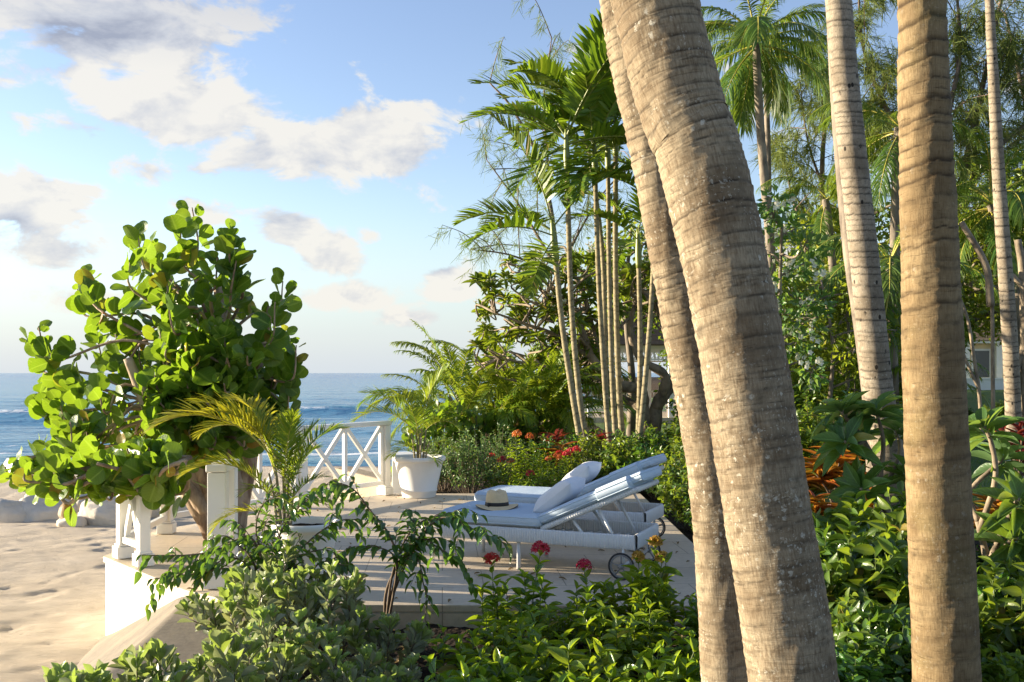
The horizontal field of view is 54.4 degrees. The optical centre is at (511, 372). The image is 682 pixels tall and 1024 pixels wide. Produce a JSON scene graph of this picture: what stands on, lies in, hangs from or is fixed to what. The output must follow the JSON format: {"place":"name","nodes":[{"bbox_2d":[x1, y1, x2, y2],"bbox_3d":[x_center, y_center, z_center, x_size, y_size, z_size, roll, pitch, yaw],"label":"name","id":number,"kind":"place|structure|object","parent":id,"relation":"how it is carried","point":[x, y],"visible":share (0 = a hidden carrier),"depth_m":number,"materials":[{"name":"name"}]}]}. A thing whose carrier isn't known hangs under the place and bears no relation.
{"place":"outdoors","nodes":[
{"label":"outdoors","id":0,"kind":"place"},
{"bbox_2d":[0,466,391,681],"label":"beach","id":1,"kind":"structure","parent":0,"point":[52,591],"depth_m":10.74,"materials":[{"name":"beige sand"}]},
{"bbox_2d":[19,495,77,521],"bbox_3d":[-8.102,2.397,17.164,1.058,0.657,0.893,0,0,-36],"label":"boulder","id":2,"kind":"object","parent":1,"relation":"on","point":[39,510],"visible":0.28,"depth_m":16.89,"materials":[{"name":"stone"}]},
{"bbox_2d":[77,496,115,525],"bbox_3d":[-6.691,2.344,16.558,0.941,0.712,0.784,0,0,28],"label":"boulder","id":3,"kind":"object","parent":1,"relation":"on","point":[93,513],"visible":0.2,"depth_m":16.23,"materials":[{"name":"stone"}]},
{"bbox_2d":[77,597,261,678],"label":"concrete ramp","id":4,"kind":"structure","parent":1,"relation":"on","point":[164,627],"depth_m":6.66,"materials":[{"name":"beige concrete"}]},
{"bbox_2d":[0,373,659,466],"bbox_3d":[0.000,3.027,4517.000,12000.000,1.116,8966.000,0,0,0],"label":"sea","id":5,"kind":"structure","parent":0,"point":[330,398],"depth_m":81.18,"materials":[{"name":"liquid"}]},
{"bbox_2d":[103,493,696,635],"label":"terrace","id":6,"kind":"structure","parent":0,"point":[127,600],"depth_m":8.31,"materials":[{"name":"beige stone"}]},
{"bbox_2d":[112,448,154,567],"bbox_3d":[-3.205,1.113,8.420,0.139,0.966,0.614,0,0,-41],"label":"white railing","id":7,"kind":"object","parent":6,"relation":"on","point":[136,511],"visible":0.62,"depth_m":8.34,"materials":[{"name":"paint"}]},
{"bbox_2d":[0,200,308,539],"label":"sea grape tree","id":8,"kind":"object","parent":6,"relation":"on","point":[216,351],"visible":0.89,"depth_m":8.91,"materials":[{"name":"green plant"}]},
{"bbox_2d":[203,459,240,588],"bbox_3d":[-2.205,1.138,7.600,0.181,0.916,0.542,0,0,-5],"label":"post","id":9,"kind":"object","parent":6,"relation":"on","point":[222,484],"visible":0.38,"depth_m":7.36,"materials":[{"name":"paint"}]},
{"bbox_2d":[173,426,307,518],"bbox_3d":[-2.968,1.113,10.839,0.155,0.966,2.202,0,0,27],"label":"white railing","id":10,"kind":"object","parent":6,"relation":"on","point":[258,494],"visible":0.16,"depth_m":11.18,"materials":[{"name":"paint"}]},
{"bbox_2d":[271,516,338,582],"bbox_3d":[-1.500,1.340,7.250,0.498,0.520,0.498,0,0,0],"label":"white pot","id":11,"kind":"object","parent":6,"relation":"on","point":[308,527],"visible":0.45,"depth_m":7.08,"materials":[{"name":"ceramic"}]},
{"bbox_2d":[139,391,352,537],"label":"areca palm","id":12,"kind":"object","parent":11,"relation":"in","point":[262,427],"visible":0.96,"depth_m":7.22,"materials":[{"name":"green plant"}]},
{"bbox_2d":[304,421,392,495],"bbox_3d":[-2.077,1.113,12.394,0.155,0.966,1.676,0,0,33],"label":"white railing","id":13,"kind":"object","parent":6,"relation":"on","point":[382,432],"visible":0.69,"depth_m":12.64,"materials":[{"name":"paint"}]},
{"bbox_2d":[392,454,445,498],"bbox_3d":[-1.200,1.337,12.850,0.689,0.525,0.689,0,0,0],"label":"white pot","id":14,"kind":"object","parent":6,"relation":"on","point":[418,478],"visible":0.91,"depth_m":12.63,"materials":[{"name":"ceramic"}]},
{"bbox_2d":[349,363,461,466],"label":"areca palm","id":15,"kind":"object","parent":14,"relation":"in","point":[416,414],"visible":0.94,"depth_m":12.90,"materials":[{"name":"green plant"}]},
{"bbox_2d":[442,466,661,579],"bbox_3d":[0.321,1.182,8.312,1.776,0.836,0.830,0,0,23],"label":"sun lounger","id":16,"kind":"object","parent":6,"relation":"on","point":[562,524],"visible":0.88,"depth_m":7.98,"materials":[{"name":"white wicker"}]},
{"bbox_2d":[533,477,585,512],"bbox_3d":[0.398,1.015,8.258,0.410,0.186,0.410,-40,-15,18],"label":"pillow","id":17,"kind":"object","parent":16,"relation":"on","point":[563,491],"visible":0.81,"depth_m":8.11,"materials":[{"name":"white fabric"}]},
{"bbox_2d":[474,453,666,550],"bbox_3d":[0.554,1.182,9.552,1.776,0.836,0.830,0,0,23],"label":"sun lounger","id":18,"kind":"object","parent":6,"relation":"on","point":[638,511],"visible":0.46,"depth_m":9.31,"materials":[{"name":"white fabric"}]},
{"bbox_2d":[0,0,1023,372],"label":"sky","id":19,"kind":"structure","parent":0,"point":[328,132],"materials":[{"name":"blue"}]},
{"bbox_2d":[272,377,1004,681],"bbox_3d":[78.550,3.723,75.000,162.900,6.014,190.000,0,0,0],"label":"garden bed","id":20,"kind":"object","parent":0,"point":[436,628],"visible":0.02,"depth_m":6.66,"materials":[{"name":"green plant"}]},
{"bbox_2d":[42,645,195,681],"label":"silver shrub","id":21,"kind":"object","parent":20,"relation":"on","point":[177,672],"visible":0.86,"depth_m":3.91,"materials":[{"name":"green plant"}]},
{"bbox_2d":[107,629,265,681],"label":"silver shrub","id":22,"kind":"object","parent":20,"relation":"on","point":[224,640],"visible":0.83,"depth_m":4.08,"materials":[{"name":"green plant"}]},
{"bbox_2d":[174,566,322,656],"bbox_3d":[-1.470,1.436,5.721,0.749,0.650,0.676,0,0,-41],"label":"silver shrub","id":23,"kind":"object","parent":20,"relation":"on","point":[254,587],"visible":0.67,"depth_m":5.67,"materials":[{"name":"green plant"}]},
{"bbox_2d":[187,632,310,681],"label":"silver shrub","id":24,"kind":"object","parent":20,"relation":"on","point":[287,654],"visible":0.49,"depth_m":4.88,"materials":[{"name":"green plant"}]},
{"bbox_2d":[134,479,365,620],"bbox_3d":[-1.713,1.248,6.522,1.460,1.076,0.746,0,0,0],"label":"arching shrub","id":25,"kind":"object","parent":20,"relation":"on","point":[204,566],"visible":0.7,"depth_m":6.49,"materials":[{"name":"green plant"}]},
{"bbox_2d":[214,538,333,642],"bbox_3d":[-1.461,1.393,6.176,0.732,0.737,0.694,0,0,0],"label":"silver shrub","id":26,"kind":"object","parent":20,"relation":"on","point":[272,559],"visible":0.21,"depth_m":6.16,"materials":[{"name":"green plant"}]},
{"bbox_2d":[228,603,347,681],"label":"silver shrub","id":27,"kind":"object","parent":20,"relation":"on","point":[308,643],"visible":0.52,"depth_m":5.19,"materials":[{"name":"green plant"}]},
{"bbox_2d":[254,509,370,591],"bbox_3d":[-1.291,1.312,6.273,0.749,0.858,0.402,0,0,32],"label":"arching shrub","id":28,"kind":"object","parent":20,"relation":"on","point":[339,568],"visible":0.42,"depth_m":6.27,"materials":[{"name":"green plant"}]},
{"bbox_2d":[251,559,375,662],"bbox_3d":[-1.076,1.426,5.793,0.766,0.664,0.691,0,0,33],"label":"silver shrub","id":29,"kind":"object","parent":20,"relation":"on","point":[352,609],"visible":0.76,"depth_m":5.72,"materials":[{"name":"green plant"}]},
{"bbox_2d":[282,644,413,681],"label":"silver shrub","id":30,"kind":"object","parent":20,"relation":"on","point":[323,662],"visible":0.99,"depth_m":4.97,"materials":[{"name":"green plant"}]},
{"bbox_2d":[344,611,434,671],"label":"silver shrub","id":31,"kind":"object","parent":20,"relation":"on","point":[417,633],"visible":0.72,"depth_m":5.56,"materials":[{"name":"green plant"}]},
{"bbox_2d":[364,652,444,681],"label":"silver shrub","id":32,"kind":"object","parent":20,"relation":"on","point":[409,661],"visible":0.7,"depth_m":5.11,"materials":[{"name":"green plant"}]},
{"bbox_2d":[299,474,512,628],"bbox_3d":[-0.674,1.191,6.328,1.232,1.055,0.905,0,0,-25],"label":"arching shrub","id":33,"kind":"object","parent":20,"relation":"on","point":[411,557],"visible":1,"depth_m":6.47,"materials":[{"name":"green plant"}]},
{"bbox_2d":[401,395,484,468],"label":"sea grape bush","id":34,"kind":"object","parent":20,"relation":"on","point":[406,431],"visible":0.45,"depth_m":17.26,"materials":[{"name":"green plant"}]},
{"bbox_2d":[420,654,513,681],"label":"ixora shrub","id":35,"kind":"object","parent":20,"relation":"on","point":[464,673],"visible":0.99,"depth_m":4.96,"materials":[{"name":"green plant"}]},
{"bbox_2d":[424,624,516,678],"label":"ixora shrub","id":36,"kind":"object","parent":20,"relation":"on","point":[468,650],"visible":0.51,"depth_m":5.49,"materials":[{"name":"green plant"}]},
{"bbox_2d":[438,424,515,492],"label":"leaf shrub","id":37,"kind":"object","parent":20,"relation":"on","point":[480,467],"visible":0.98,"depth_m":13.77,"materials":[{"name":"green plant"}]},
{"bbox_2d":[445,399,538,466],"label":"shrub","id":38,"kind":"object","parent":20,"relation":"on","point":[487,424],"visible":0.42,"depth_m":17.77,"materials":[{"name":"green plant"}]},
{"bbox_2d":[407,346,584,463],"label":"areca palm","id":39,"kind":"object","parent":20,"relation":"on","point":[505,385],"visible":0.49,"depth_m":18.14,"materials":[{"name":"green plant"}]},
{"bbox_2d":[465,552,529,640],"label":"ixora shrub","id":40,"kind":"object","parent":20,"relation":"on","point":[497,611],"visible":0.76,"depth_m":6.44,"materials":[{"name":"green plant"}]},
{"bbox_2d":[356,319,645,458],"bbox_3d":[-0.480,0.384,19.421,4.977,2.866,4.828,0,0,-27],"label":"areca palm","id":41,"kind":"object","parent":20,"relation":"on","point":[553,398],"visible":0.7,"depth_m":18.59,"materials":[{"name":"green plant"}]},
{"bbox_2d":[466,608,540,667],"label":"ixora shrub","id":42,"kind":"object","parent":20,"relation":"on","point":[504,645],"visible":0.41,"depth_m":5.73,"materials":[{"name":"green plant"}]},
{"bbox_2d":[389,306,632,428],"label":"areca palm","id":43,"kind":"object","parent":20,"relation":"on","point":[487,394],"visible":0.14,"depth_m":22.25,"materials":[{"name":"green plant"}]},
{"bbox_2d":[465,637,556,681],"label":"ixora shrub","id":44,"kind":"object","parent":20,"relation":"on","point":[509,667],"visible":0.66,"depth_m":5.21,"materials":[{"name":"green plant"}]},
{"bbox_2d":[497,429,554,485],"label":"ixora shrub","id":45,"kind":"object","parent":20,"relation":"on","point":[518,433],"visible":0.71,"depth_m":14.78,"materials":[{"name":"green plant"}]},
{"bbox_2d":[425,0,632,370],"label":"casuarina tree","id":46,"kind":"object","parent":20,"relation":"on","point":[516,199],"visible":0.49,"depth_m":33.78,"materials":[{"name":"green plant"}]},
{"bbox_2d":[503,540,562,644],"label":"ixora shrub","id":47,"kind":"object","parent":20,"relation":"on","point":[530,613],"visible":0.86,"depth_m":6.30,"materials":[{"name":"green plant"}]},
{"bbox_2d":[451,112,631,444],"bbox_3d":[0.445,-1.206,15.522,3.236,5.863,2.553,0,0,21],"label":"slender palm","id":48,"kind":"object","parent":20,"relation":"on","point":[516,221],"visible":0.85,"depth_m":15.75,"materials":[{"name":"green plant"}]},
{"bbox_2d":[458,33,625,440],"bbox_3d":[1.046,-1.926,16.297,3.520,7.243,3.494,0,0,40],"label":"slender palm","id":49,"kind":"object","parent":20,"relation":"on","point":[577,101],"visible":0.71,"depth_m":16.01,"materials":[{"name":"green plant"}]},
{"bbox_2d":[505,621,580,681],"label":"ixora shrub","id":50,"kind":"object","parent":20,"relation":"on","point":[534,635],"visible":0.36,"depth_m":5.49,"materials":[{"name":"green plant"}]},
{"bbox_2d":[494,8,619,434],"bbox_3d":[1.341,-2.490,17.941,3.303,8.613,3.366,0,0,0],"label":"slender palm","id":51,"kind":"object","parent":20,"relation":"on","point":[550,73],"visible":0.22,"depth_m":17.48,"materials":[{"name":"green plant"}]},
{"bbox_2d":[495,69,626,443],"bbox_3d":[1.270,-1.853,16.640,3.165,7.147,3.297,0,0,0],"label":"slender palm","id":52,"kind":"object","parent":20,"relation":"on","point":[583,80],"visible":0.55,"depth_m":16.37,"materials":[{"name":"green plant"}]},
{"bbox_2d":[535,597,592,657],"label":"ixora shrub","id":53,"kind":"object","parent":20,"relation":"on","point":[556,624],"visible":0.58,"depth_m":6.05,"materials":[{"name":"green plant"}]},
{"bbox_2d":[462,241,673,446],"bbox_3d":[1.599,-0.450,20.866,5.236,4.654,3.432,0,0,0],"label":"frangipani tree","id":54,"kind":"object","parent":20,"relation":"on","point":[519,316],"visible":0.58,"depth_m":20.53,"materials":[{"name":"green plant"}]},
{"bbox_2d":[519,628,621,681],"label":"ixora shrub","id":55,"kind":"object","parent":20,"relation":"on","point":[585,664],"visible":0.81,"depth_m":5.14,"materials":[{"name":"green plant"}]},
{"bbox_2d":[522,81,624,435],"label":"slender palm","id":56,"kind":"object","parent":20,"relation":"on","point":[618,375],"visible":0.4,"depth_m":17.16,"materials":[{"name":"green plant"}]},
{"bbox_2d":[530,84,623,442],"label":"slender palm","id":57,"kind":"object","parent":20,"relation":"on","point":[564,114],"visible":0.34,"depth_m":16.76,"materials":[{"name":"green plant"}]},
{"bbox_2d":[563,558,603,648],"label":"ixora shrub","id":58,"kind":"object","parent":20,"relation":"on","point":[582,564],"visible":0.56,"depth_m":6.28,"materials":[{"name":"green plant"}]},
{"bbox_2d":[560,428,617,482],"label":"glossy shrub","id":59,"kind":"object","parent":20,"relation":"on","point":[588,448],"visible":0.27,"depth_m":14.80,"materials":[{"name":"green plant"}]},
{"bbox_2d":[570,584,613,655],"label":"ixora shrub","id":60,"kind":"object","parent":20,"relation":"on","point":[598,626],"visible":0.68,"depth_m":5.87,"materials":[{"name":"green plant"}]},
{"bbox_2d":[560,187,645,437],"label":"slender palm","id":61,"kind":"object","parent":20,"relation":"on","point":[627,216],"visible":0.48,"depth_m":16.96,"materials":[{"name":"green plant"}]},
{"bbox_2d":[568,151,654,440],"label":"slender palm","id":62,"kind":"object","parent":20,"relation":"on","point":[624,177],"visible":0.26,"depth_m":16.56,"materials":[{"name":"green plant"}]},
{"bbox_2d":[592,564,639,645],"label":"ixora shrub","id":63,"kind":"object","parent":20,"relation":"on","point":[608,589],"visible":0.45,"depth_m":6.25,"materials":[{"name":"green plant"}]},
{"bbox_2d":[575,598,668,677],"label":"ixora shrub","id":64,"kind":"object","parent":20,"relation":"on","point":[627,636],"visible":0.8,"depth_m":5.64,"materials":[{"name":"green plant"}]},
{"bbox_2d":[593,430,653,477],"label":"glossy shrub","id":65,"kind":"object","parent":20,"relation":"on","point":[611,461],"visible":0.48,"depth_m":14.21,"materials":[{"name":"green plant"}]},
{"bbox_2d":[621,535,682,646],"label":"ixora shrub","id":66,"kind":"object","parent":20,"relation":"on","point":[658,585],"visible":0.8,"depth_m":6.12,"materials":[{"name":"green plant"}]},
{"bbox_2d":[604,637,699,681],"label":"ixora shrub","id":67,"kind":"object","parent":20,"relation":"on","point":[640,668],"visible":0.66,"depth_m":5.07,"materials":[{"name":"green plant"}]},
{"bbox_2d":[651,462,692,531],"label":"glossy shrub","id":68,"kind":"object","parent":20,"relation":"on","point":[675,499],"visible":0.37,"depth_m":10.98,"materials":[{"name":"green plant"}]},
{"bbox_2d":[599,0,747,681],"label":"coconut palm","id":69,"kind":"object","parent":20,"relation":"on","point":[722,656],"visible":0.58,"depth_m":4.23,"materials":[{"name":"brown plant"}]},
{"bbox_2d":[658,638,700,681],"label":"ixora shrub","id":70,"kind":"object","parent":20,"relation":"on","point":[676,676],"visible":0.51,"depth_m":5.03,"materials":[{"name":"green plant"}]},
{"bbox_2d":[610,0,839,681],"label":"coconut palm","id":71,"kind":"object","parent":20,"relation":"on","point":[690,129],"visible":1,"depth_m":3.34,"materials":[{"name":"brown plant"}]},
{"bbox_2d":[811,491,872,539],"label":"dark shrub","id":72,"kind":"object","parent":20,"relation":"on","point":[845,506],"visible":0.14,"depth_m":7.52,"materials":[{"name":"green plant"}]},
{"bbox_2d":[810,390,905,523],"bbox_3d":[3.084,0.988,8.568,1.222,1.676,0.962,0,0,-34],"label":"frangipani","id":73,"kind":"object","parent":20,"relation":"on","point":[838,436],"visible":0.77,"depth_m":8.37,"materials":[{"name":"green plant"}]},
{"bbox_2d":[816,524,908,608],"bbox_3d":[2.171,1.349,6.221,0.965,0.844,0.920,0,0,0],"label":"dark shrub","id":74,"kind":"object","parent":20,"relation":"on","point":[827,549],"visible":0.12,"depth_m":6.08,"materials":[{"name":"green plant"}]},
{"bbox_2d":[825,0,903,519],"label":"coconut palm","id":75,"kind":"object","parent":20,"relation":"on","point":[872,335],"visible":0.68,"depth_m":9.10,"materials":[{"name":"white plant"}]},
{"bbox_2d":[821,513,910,624],"bbox_3d":[2.240,1.308,5.954,0.875,0.945,0.773,0,0,-4],"label":"dark shrub","id":76,"kind":"object","parent":20,"relation":"on","point":[899,595],"visible":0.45,"depth_m":5.86,"materials":[{"name":"green plant"}]},
{"bbox_2d":[835,640,903,681],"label":"dark shrub","id":77,"kind":"object","parent":20,"relation":"on","point":[849,669],"visible":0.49,"depth_m":4.63,"materials":[{"name":"green plant"}]},
{"bbox_2d":[828,587,910,646],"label":"dark shrub","id":78,"kind":"object","parent":20,"relation":"on","point":[845,614],"visible":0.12,"depth_m":5.28,"materials":[{"name":"green plant"}]},
{"bbox_2d":[832,599,911,681],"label":"dark shrub","id":79,"kind":"object","parent":20,"relation":"on","point":[895,653],"visible":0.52,"depth_m":4.91,"materials":[{"name":"green plant"}]},
{"bbox_2d":[856,481,907,550],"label":"dark shrub","id":80,"kind":"object","parent":20,"relation":"on","point":[896,518],"visible":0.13,"depth_m":7.24,"materials":[{"name":"green plant"}]},
{"bbox_2d":[897,0,981,681],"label":"coconut palm","id":81,"kind":"object","parent":20,"relation":"on","point":[944,608],"visible":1,"depth_m":3.82,"materials":[{"name":"beige plant"}]},
{"bbox_2d":[968,406,1023,564],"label":"frangipani","id":82,"kind":"object","parent":20,"relation":"on","point":[1005,520],"visible":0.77,"depth_m":6.63,"materials":[{"name":"green plant"}]},
{"bbox_2d":[977,556,1023,663],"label":"dark shrub","id":83,"kind":"object","parent":20,"relation":"on","point":[1011,644],"visible":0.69,"depth_m":5.31,"materials":[{"name":"green plant"}]},
{"bbox_2d":[980,644,1023,681],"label":"dark shrub","id":84,"kind":"object","parent":20,"relation":"on","point":[998,668],"visible":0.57,"depth_m":4.84,"materials":[{"name":"green plant"}]},
{"bbox_2d":[584,389,1021,532],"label":"lawn","id":85,"kind":"structure","parent":0,"point":[973,401],"depth_m":32.05,"materials":[{"name":"green plant"}]},
{"bbox_2d":[574,221,663,436],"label":"broadleaf tree","id":86,"kind":"object","parent":85,"relation":"on","point":[631,427],"visible":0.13,"depth_m":23.94,"materials":[{"name":"green plant"}]},
{"bbox_2d":[582,290,678,422],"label":"garden pavilion","id":87,"kind":"structure","parent":85,"relation":"on","point":[657,345],"depth_m":34.47,"materials":[{"name":"stone"}]},
{"bbox_2d":[701,0,830,277],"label":"coconut palm","id":88,"kind":"object","parent":85,"relation":"on","point":[751,32],"visible":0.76,"depth_m":26.95,"materials":[{"name":"green plant"}]},
{"bbox_2d":[708,0,829,248],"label":"coconut palm","id":89,"kind":"object","parent":85,"relation":"on","point":[722,49],"visible":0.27,"depth_m":32.95,"materials":[{"name":"green plant"}]},
{"bbox_2d":[757,183,837,392],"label":"broadleaf tree","id":90,"kind":"object","parent":85,"relation":"on","point":[774,218],"visible":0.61,"depth_m":16.90,"materials":[{"name":"green plant"}]},
{"bbox_2d":[755,158,887,354],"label":"coconut palm","id":91,"kind":"object","parent":85,"relation":"on","point":[826,216],"visible":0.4,"depth_m":25.92,"materials":[{"name":"green plant"}]},
{"bbox_2d":[794,387,863,462],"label":"hedge shrub","id":92,"kind":"object","parent":85,"relation":"on","point":[806,429],"visible":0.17,"depth_m":15.46,"materials":[{"name":"green plant"}]},
{"bbox_2d":[803,446,870,502],"bbox_3d":[3.710,1.172,11.634,1.329,0.681,1.277,0,0,0],"label":"croton","id":93,"kind":"object","parent":85,"relation":"on","point":[827,480],"visible":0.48,"depth_m":11.51,"materials":[{"name":"orange plant"}]},
{"bbox_2d":[775,269,900,404],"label":"broadleaf tree","id":94,"kind":"object","parent":85,"relation":"on","point":[832,349],"visible":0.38,"depth_m":18.98,"materials":[{"name":"green plant"}]},
{"bbox_2d":[785,259,901,399],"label":"broadleaf tree","id":95,"kind":"object","parent":85,"relation":"on","point":[846,321],"visible":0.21,"depth_m":19.79,"materials":[{"name":"green plant"}]},
{"bbox_2d":[748,0,948,341],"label":"casuarina tree","id":96,"kind":"object","parent":85,"relation":"on","point":[782,162],"visible":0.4,"depth_m":35.92,"materials":[{"name":"green plant"}]},
{"bbox_2d":[825,6,871,471],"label":"coconut palm","id":97,"kind":"object","parent":85,"relation":"on","point":[843,230],"visible":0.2,"depth_m":12.49,"materials":[{"name":"grey plant"}]},
{"bbox_2d":[807,41,981,401],"bbox_3d":[9.412,-2.802,24.155,3.802,9.328,3.590,0,0,-39],"label":"coconut palm","id":98,"kind":"object","parent":85,"relation":"on","point":[894,188],"visible":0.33,"depth_m":23.89,"materials":[{"name":"green plant"}]},
{"bbox_2d":[798,180,999,403],"bbox_3d":[7.637,-0.886,19.933,3.712,5.494,3.958,0,0,0],"label":"coconut palm","id":99,"kind":"object","parent":85,"relation":"on","point":[891,279],"visible":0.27,"depth_m":19.21,"materials":[{"name":"green plant"}]},
{"bbox_2d":[800,0,1023,252],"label":"casuarina tree","id":100,"kind":"object","parent":85,"relation":"on","point":[972,112],"visible":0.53,"depth_m":30.56,"materials":[{"name":"green plant"}]},
{"bbox_2d":[877,199,1023,346],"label":"broadleaf tree","id":101,"kind":"object","parent":85,"relation":"on","point":[979,318],"visible":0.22,"depth_m":25.10,"materials":[{"name":"green plant"}]},
{"bbox_2d":[959,221,994,409],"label":"pruned tree","id":102,"kind":"object","parent":85,"relation":"on","point":[990,301],"visible":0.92,"depth_m":14.97,"materials":[{"name":"plant"}]},
{"bbox_2d":[965,312,1002,377],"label":"cream house","id":103,"kind":"structure","parent":85,"relation":"on","point":[983,353],"depth_m":45.93,"materials":[{"name":"white paint"}]},
{"bbox_2d":[956,126,1023,382],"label":"coconut palm","id":104,"kind":"object","parent":85,"relation":"on","point":[1015,199],"visible":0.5,"depth_m":23.65,"materials":[{"name":"green plant"}]},
{"bbox_2d":[985,0,1023,477],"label":"coconut palm","id":105,"kind":"object","parent":85,"relation":"on","point":[1011,370],"visible":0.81,"depth_m":13.43,"materials":[{"name":"white plant"}]},
{"bbox_2d":[1004,239,1023,428],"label":"pruned tree","id":106,"kind":"object","parent":85,"relation":"on","point":[1019,281],"visible":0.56,"depth_m":17.96,"materials":[{"name":"brown plant"}]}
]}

